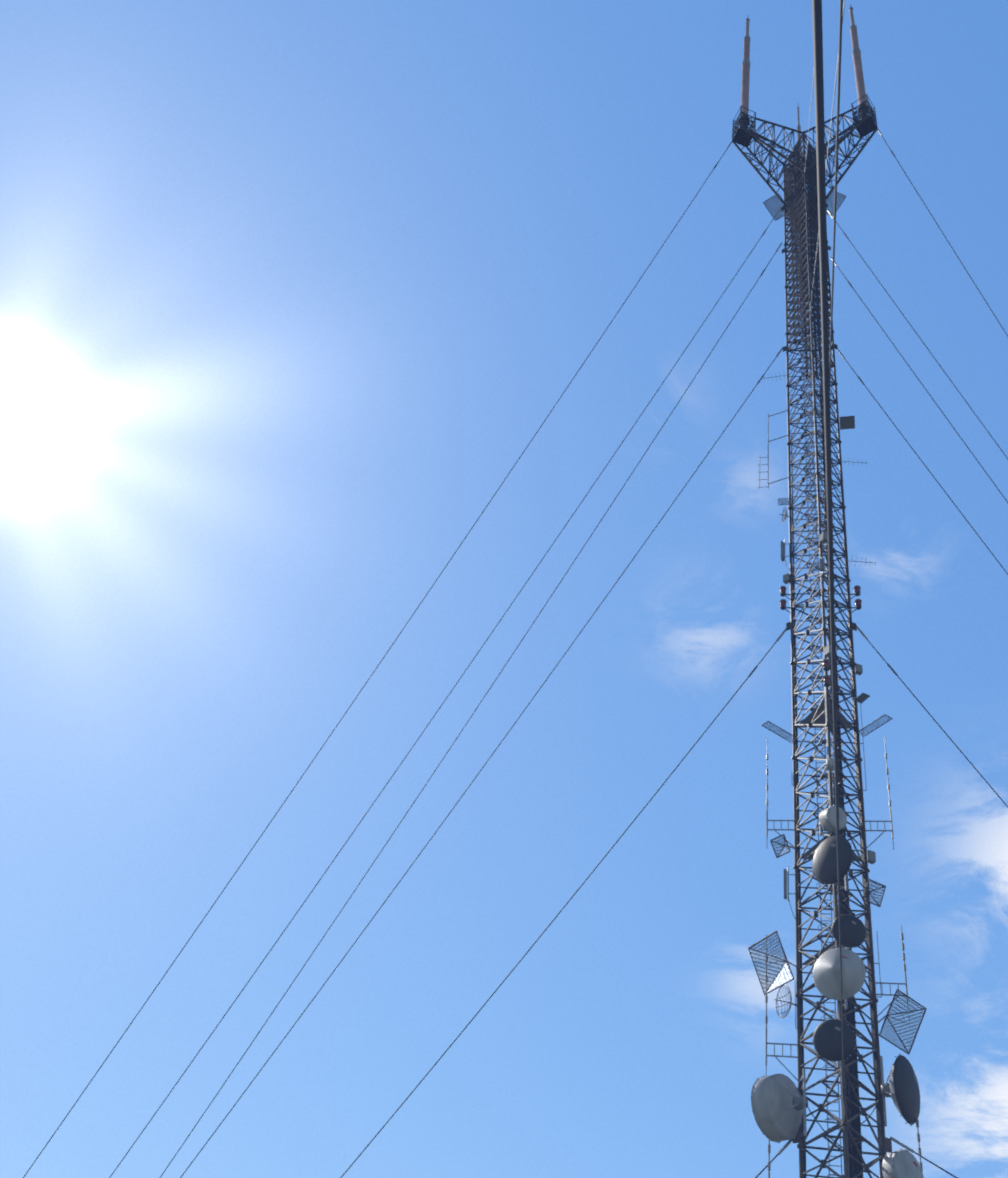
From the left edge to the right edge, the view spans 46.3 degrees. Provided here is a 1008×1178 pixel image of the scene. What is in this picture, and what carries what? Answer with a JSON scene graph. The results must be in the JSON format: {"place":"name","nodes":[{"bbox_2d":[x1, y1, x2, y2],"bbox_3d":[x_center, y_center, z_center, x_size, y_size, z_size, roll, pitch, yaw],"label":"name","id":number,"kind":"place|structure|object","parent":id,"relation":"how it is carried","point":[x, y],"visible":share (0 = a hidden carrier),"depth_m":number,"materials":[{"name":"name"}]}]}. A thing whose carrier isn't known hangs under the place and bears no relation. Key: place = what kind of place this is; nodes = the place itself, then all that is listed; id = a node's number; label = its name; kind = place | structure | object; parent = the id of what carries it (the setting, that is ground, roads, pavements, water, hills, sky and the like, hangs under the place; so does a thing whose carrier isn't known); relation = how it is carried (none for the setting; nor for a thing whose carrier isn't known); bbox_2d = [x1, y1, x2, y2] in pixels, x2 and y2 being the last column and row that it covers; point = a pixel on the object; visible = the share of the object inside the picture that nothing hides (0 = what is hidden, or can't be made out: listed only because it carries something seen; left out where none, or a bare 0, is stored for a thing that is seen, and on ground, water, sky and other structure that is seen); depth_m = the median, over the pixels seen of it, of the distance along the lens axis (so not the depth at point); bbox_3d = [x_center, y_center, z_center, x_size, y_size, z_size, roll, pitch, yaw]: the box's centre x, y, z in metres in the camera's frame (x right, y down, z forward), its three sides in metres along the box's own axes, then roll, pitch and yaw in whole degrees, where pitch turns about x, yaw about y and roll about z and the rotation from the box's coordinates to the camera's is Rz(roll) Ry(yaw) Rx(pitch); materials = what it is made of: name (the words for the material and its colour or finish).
{"place":"outdoors","nodes":[
{"label":"outdoors","id":0,"kind":"place"},
{"bbox_2d":[0,0,1007,1177],"label":"sky","id":1,"kind":"structure","parent":0,"point":[291,291],"materials":[{"name":"blue"}]},
{"label":"ground","id":2,"kind":"structure","parent":0,"visible":0},
{"bbox_2d":[781,131,891,1177],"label":"lattice tower","id":3,"kind":"structure","parent":2,"relation":"on","point":[810,211],"depth_m":60.14,"materials":[{"name":"grey metal"}]},
{"bbox_2d":[23,0,1007,1177],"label":"guy wires","id":4,"kind":"object","parent":3,"relation":"attached to","point":[821,204],"visible":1,"depth_m":20.30,"materials":[{"name":"grey metal"}]},
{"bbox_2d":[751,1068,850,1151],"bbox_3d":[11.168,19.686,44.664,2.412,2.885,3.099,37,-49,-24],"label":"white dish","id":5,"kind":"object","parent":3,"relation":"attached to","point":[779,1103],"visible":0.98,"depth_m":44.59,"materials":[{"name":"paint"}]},
{"bbox_2d":[732,4,877,232],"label":"candelabra","id":6,"kind":"object","parent":3,"relation":"attached to","point":[865,125],"visible":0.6,"depth_m":94.95,"materials":[{"name":"dark painted steel"},{"name":"fibreglass"},{"name":"galvanised steel"}]},
{"bbox_2d":[812,836,853,914],"bbox_3d":[13.575,12.009,49.087,1.512,2.748,3.746,3,-44,9],"label":"dish antenna","id":7,"kind":"object","parent":3,"relation":"attached to","point":[824,864],"visible":0.88,"depth_m":48.22,"materials":[{"name":"metal"}]},
{"bbox_2d":[819,805,846,839],"bbox_3d":[14.206,10.804,50.747,1.202,2.170,3.090,-3,-45,16],"label":"dish antenna","id":8,"kind":"object","parent":3,"relation":"attached to","point":[827,819],"visible":0.92,"depth_m":50.10,"materials":[{"name":"white paint"}]},
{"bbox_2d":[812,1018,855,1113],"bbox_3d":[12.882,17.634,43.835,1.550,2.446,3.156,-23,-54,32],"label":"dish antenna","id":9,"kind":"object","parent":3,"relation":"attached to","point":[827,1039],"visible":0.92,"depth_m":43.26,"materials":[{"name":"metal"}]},
{"bbox_2d":[791,162,883,1177],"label":"cables","id":10,"kind":"object","parent":3,"relation":"attached to","point":[855,1167],"visible":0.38,"depth_m":52.08,"materials":[{"name":"black rubber"}]},
{"bbox_2d":[748,834,926,1054],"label":"grid antennas","id":11,"kind":"object","parent":3,"relation":"attached to","point":[782,852],"visible":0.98,"depth_m":48.90,"materials":[{"name":"metal"}]},
{"bbox_2d":[812,947,866,1020],"bbox_3d":[12.770,15.637,45.702,1.870,2.721,3.479,7,-43,6],"label":"white dish","id":12,"kind":"object","parent":3,"relation":"attached to","point":[826,975],"visible":0.96,"depth_m":44.66,"materials":[{"name":"paint"}]},
{"bbox_2d":[757,370,922,1177],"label":"antennas","id":13,"kind":"object","parent":3,"relation":"attached to","point":[847,422],"visible":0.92,"depth_m":55.76,"materials":[{"name":"grey metal"}]},
{"bbox_2d":[831,914,866,948],"bbox_3d":[13.785,14.613,46.900,1.367,2.336,3.157,-3,-45,16],"label":"dish antenna","id":14,"kind":"object","parent":3,"relation":"attached to","point":[853,932],"visible":0.88,"depth_m":46.09,"materials":[{"name":"metal"}]},
{"bbox_2d":[861,1054,919,1125],"bbox_3d":[14.780,18.911,44.474,2.823,2.938,1.676,18,-43,-6],"label":"dish antenna","id":15,"kind":"object","parent":3,"relation":"attached to","point":[901,1089],"visible":0.96,"depth_m":44.16,"materials":[{"name":"metal"}]},
{"bbox_2d":[879,1149,923,1177],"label":"white dish","id":16,"kind":"object","parent":3,"relation":"attached to","point":[902,1163],"visible":0.94,"depth_m":42.37,"materials":[{"name":"paint"}]}
]}

